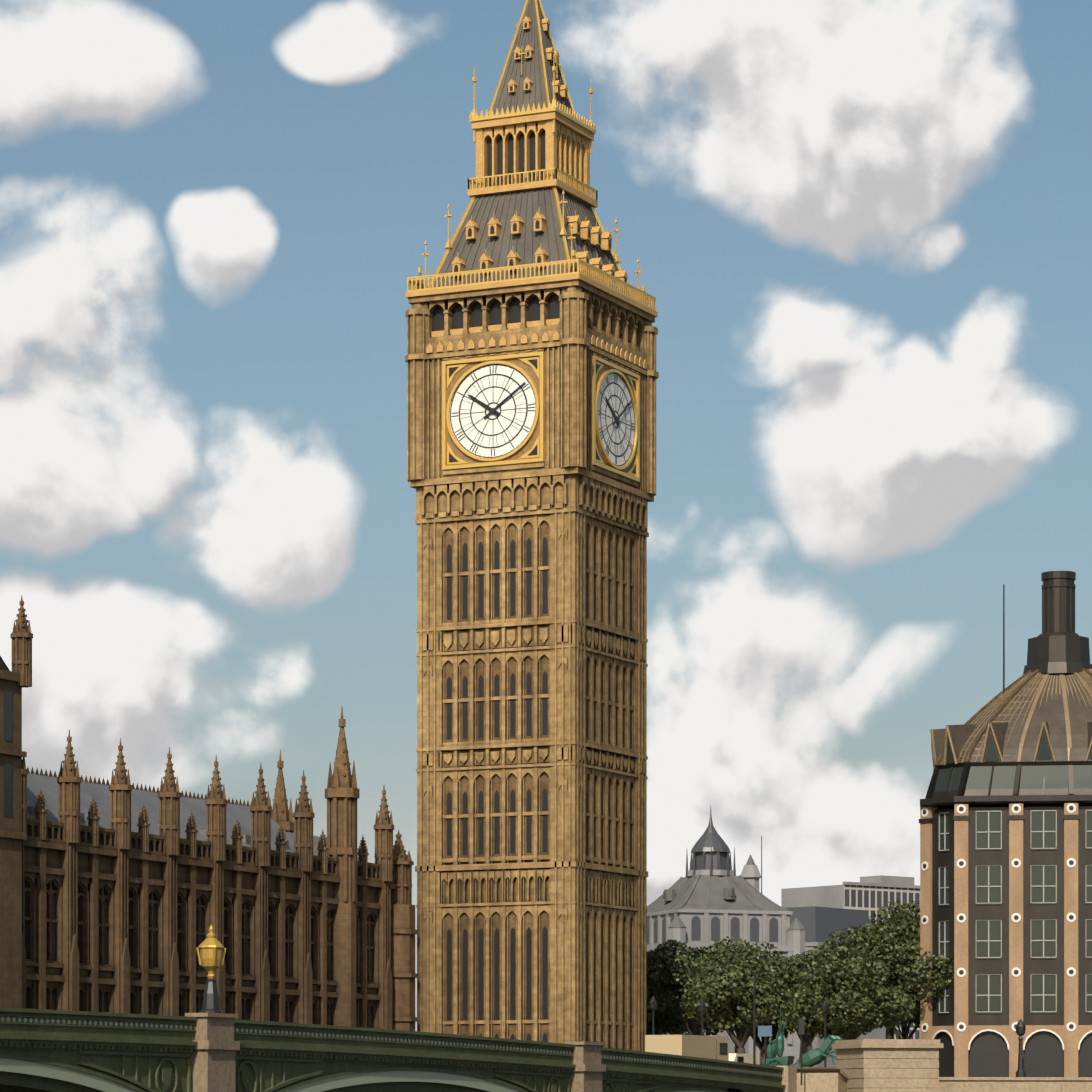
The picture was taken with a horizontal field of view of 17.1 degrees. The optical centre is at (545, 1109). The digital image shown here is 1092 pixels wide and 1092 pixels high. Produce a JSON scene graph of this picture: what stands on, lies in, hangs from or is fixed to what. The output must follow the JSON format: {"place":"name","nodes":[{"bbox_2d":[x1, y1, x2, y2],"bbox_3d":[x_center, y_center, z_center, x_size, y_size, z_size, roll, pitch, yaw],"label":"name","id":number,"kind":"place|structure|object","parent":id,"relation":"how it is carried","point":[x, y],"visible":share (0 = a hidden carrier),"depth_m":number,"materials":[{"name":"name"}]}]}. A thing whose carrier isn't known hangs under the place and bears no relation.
{"place":"outdoors","nodes":[
{"label":"outdoors","id":0,"kind":"place"},
{"bbox_2d":[0,0,1091,1030],"label":"sky","id":1,"kind":"structure","parent":0,"point":[859,232],"materials":[{"name":"blue"}]},
{"bbox_3d":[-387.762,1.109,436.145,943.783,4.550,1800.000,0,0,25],"label":"embankment ground","id":2,"kind":"structure","parent":0,"visible":0},
{"bbox_2d":[0,595,417,1030],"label":"palace building","id":3,"kind":"structure","parent":2,"relation":"on","point":[120,893],"depth_m":225.25,"materials":[{"name":"brown stone"}]},
{"bbox_2d":[4,690,372,1027],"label":"windows","id":4,"kind":"structure","parent":3,"relation":"in","point":[7,694],"depth_m":218.77,"materials":[{"name":"black glass"}]},
{"bbox_2d":[405,0,658,1051],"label":"clock tower","id":5,"kind":"structure","parent":2,"relation":"on","point":[531,398],"depth_m":248.25,"materials":[{"name":"beige stone"}]},
{"bbox_2d":[647,986,686,1034],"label":"plane tree","id":6,"kind":"object","parent":2,"relation":"on","point":[664,1020],"visible":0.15,"depth_m":297.42,"materials":[{"name":"green plant"}]},
{"bbox_2d":[648,1025,688,1034],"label":"bush","id":7,"kind":"object","parent":2,"relation":"on","point":[680,1030],"visible":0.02,"depth_m":343.45,"materials":[{"name":"green plant"}]},
{"bbox_2d":[681,1021,722,1035],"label":"bush","id":8,"kind":"object","parent":2,"relation":"on","point":[707,1029],"depth_m":328.34,"materials":[{"name":"green plant"}]},
{"bbox_2d":[647,939,759,1034],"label":"plane tree","id":9,"kind":"object","parent":2,"relation":"on","point":[667,968],"visible":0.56,"depth_m":269.01,"materials":[{"name":"green plant"}]},
{"bbox_2d":[667,1030,748,1053],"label":"white stone block","id":10,"kind":"structure","parent":2,"relation":"on","point":[731,1044],"depth_m":432.75,"materials":[{"name":"grey stone"}]},
{"bbox_2d":[679,936,783,1052],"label":"plane tree","id":11,"kind":"object","parent":2,"relation":"on","point":[749,950],"visible":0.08,"depth_m":284.41,"materials":[{"name":"green plant"}]},
{"bbox_2d":[733,1019,793,1064],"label":"tree","id":12,"kind":"object","parent":2,"relation":"on","point":[775,1029],"depth_m":298.87,"materials":[{"name":"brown plant"}]},
{"bbox_2d":[647,807,885,1067],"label":"domed building","id":13,"kind":"structure","parent":2,"relation":"on","point":[711,897],"depth_m":514.36,"materials":[{"name":"grey stone"}]},
{"bbox_2d":[761,1028,789,1043],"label":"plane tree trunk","id":14,"kind":"object","parent":2,"relation":"on","point":[785,1035],"depth_m":349.51,"materials":[{"name":"green plant"}]},
{"bbox_2d":[760,945,841,1058],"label":"plane tree","id":15,"kind":"object","parent":2,"relation":"on","point":[788,972],"visible":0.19,"depth_m":271.98,"materials":[{"name":"green plant"}]},
{"bbox_2d":[789,952,814,1066],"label":"tree","id":16,"kind":"object","parent":2,"relation":"on","point":[809,1042],"depth_m":329.30,"materials":[{"name":"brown plant"}]},
{"bbox_2d":[790,940,884,1023],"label":"tree","id":17,"kind":"object","parent":2,"relation":"on","point":[819,946],"depth_m":289.41,"materials":[{"name":"green plant"}]},
{"bbox_2d":[781,875,919,908],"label":"office block","id":18,"kind":"structure","parent":2,"relation":"on","point":[831,896],"depth_m":606.79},
{"bbox_2d":[844,885,919,1038],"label":"background building","id":19,"kind":"structure","parent":18,"relation":"attached to","point":[868,899],"depth_m":605.01,"materials":[{"name":"grey concrete"}]},
{"bbox_2d":[865,992,919,1038],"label":"tree","id":20,"kind":"object","parent":2,"relation":"on","point":[905,1029],"depth_m":299.41,"materials":[{"name":"brown plant"}]},
{"bbox_2d":[883,933,953,1026],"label":"foliage","id":21,"kind":"object","parent":20,"relation":"attached to","point":[909,978],"visible":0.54,"depth_m":252.61,"materials":[{"name":"green plant"}]},
{"bbox_2d":[776,1039,1091,1091],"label":"stone wall","id":22,"kind":"structure","parent":2,"relation":"on","point":[887,1065],"depth_m":229.67,"materials":[{"name":"beige stone"}]},
{"bbox_2d":[753,970,769,1063],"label":"street lamp","id":23,"kind":"object","parent":22,"relation":"on","point":[754,1045],"visible":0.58,"depth_m":239.03,"materials":[{"name":"black metal"}]},
{"bbox_2d":[758,1026,771,1064],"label":"sign","id":24,"kind":"object","parent":22,"relation":"on","point":[765,1031],"visible":0.79,"depth_m":235.03,"materials":[{"name":"blue metal"}]},
{"bbox_2d":[766,991,781,1057],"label":"street lamp","id":25,"kind":"object","parent":22,"relation":"on","point":[767,1037],"visible":0.1,"depth_m":251.07,"materials":[{"name":"black metal"}]},
{"bbox_2d":[798,1019,803,1084],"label":"traffic light","id":26,"kind":"object","parent":22,"relation":"on","point":[801,1027],"visible":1,"depth_m":228.99,"materials":[{"name":"black metal"}]},
{"bbox_2d":[762,1009,842,1066],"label":"bronze chariot statue","id":27,"kind":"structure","parent":22,"relation":"on","point":[813,1057],"depth_m":238.71,"materials":[{"name":"metal"}]},
{"bbox_2d":[822,1000,828,1066],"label":"street lamp","id":28,"kind":"object","parent":22,"relation":"on","point":[825,1007],"visible":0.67,"depth_m":245.13,"materials":[{"name":"black metal"}]},
{"bbox_2d":[1015,1019,1025,1076],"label":"street lamp","id":29,"kind":"object","parent":22,"relation":"on","point":[1020,1027],"visible":0.96,"depth_m":237.00,"materials":[{"name":"black metal"}]},
{"bbox_2d":[919,571,1091,1076],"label":"office building","id":30,"kind":"structure","parent":2,"relation":"on","point":[1005,820],"depth_m":249.93,"materials":[{"name":"stone"}]},
{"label":"bridge road","id":31,"kind":"structure","parent":0,"visible":0},
{"bbox_2d":[729,1053,759,1064],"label":"van","id":32,"kind":"object","parent":31,"relation":"on","point":[743,1058],"visible":0.08,"depth_m":245.62,"materials":[{"name":"beige"}]},
{"bbox_2d":[777,954,915,1050],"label":"plane tree","id":33,"kind":"object","parent":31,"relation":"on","point":[851,1012],"visible":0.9,"depth_m":247.22,"materials":[{"name":"green plant"}]},
{"bbox_2d":[809,900,919,1038],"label":"plane tree","id":34,"kind":"object","parent":31,"relation":"on","point":[876,939],"visible":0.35,"depth_m":258.17,"materials":[{"name":"green plant"}]},
{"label":"bridge street pavement","id":35,"kind":"structure","parent":0,"visible":0},
{"bbox_2d":[650,996,656,1034],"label":"street lamp","id":36,"kind":"object","parent":35,"relation":"on","point":[653,1003],"visible":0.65,"depth_m":236.85,"materials":[{"name":"black metal"}]},
{"bbox_2d":[699,999,705,1035],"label":"street lamp","id":37,"kind":"object","parent":35,"relation":"on","point":[702,1007],"visible":0.58,"depth_m":244.93,"materials":[{"name":"black metal"}]},
{"bbox_2d":[681,959,791,1053],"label":"plane tree","id":38,"kind":"object","parent":35,"relation":"on","point":[729,993],"visible":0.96,"depth_m":249.46,"materials":[{"name":"green plant"}]},
{"label":"ground","id":39,"kind":"structure","parent":0,"visible":0},
{"bbox_2d":[0,1007,785,1091],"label":"bridge","id":40,"kind":"structure","parent":39,"relation":"on","point":[44,1050],"depth_m":173.78,"materials":[{"name":"green painted iron"},{"name":"stone"},{"name":"light paint"}]},
{"bbox_2d":[196,925,225,1012],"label":"street lamp","id":41,"kind":"object","parent":40,"relation":"on","point":[210,957],"visible":0.98,"depth_m":165.39,"materials":[{"name":"gold metal"}]},
{"bbox_2d":[645,1035,728,1060],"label":"building","id":42,"kind":"structure","parent":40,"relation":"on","point":[713,1047],"depth_m":226.46,"materials":[{"name":"beige stone"}]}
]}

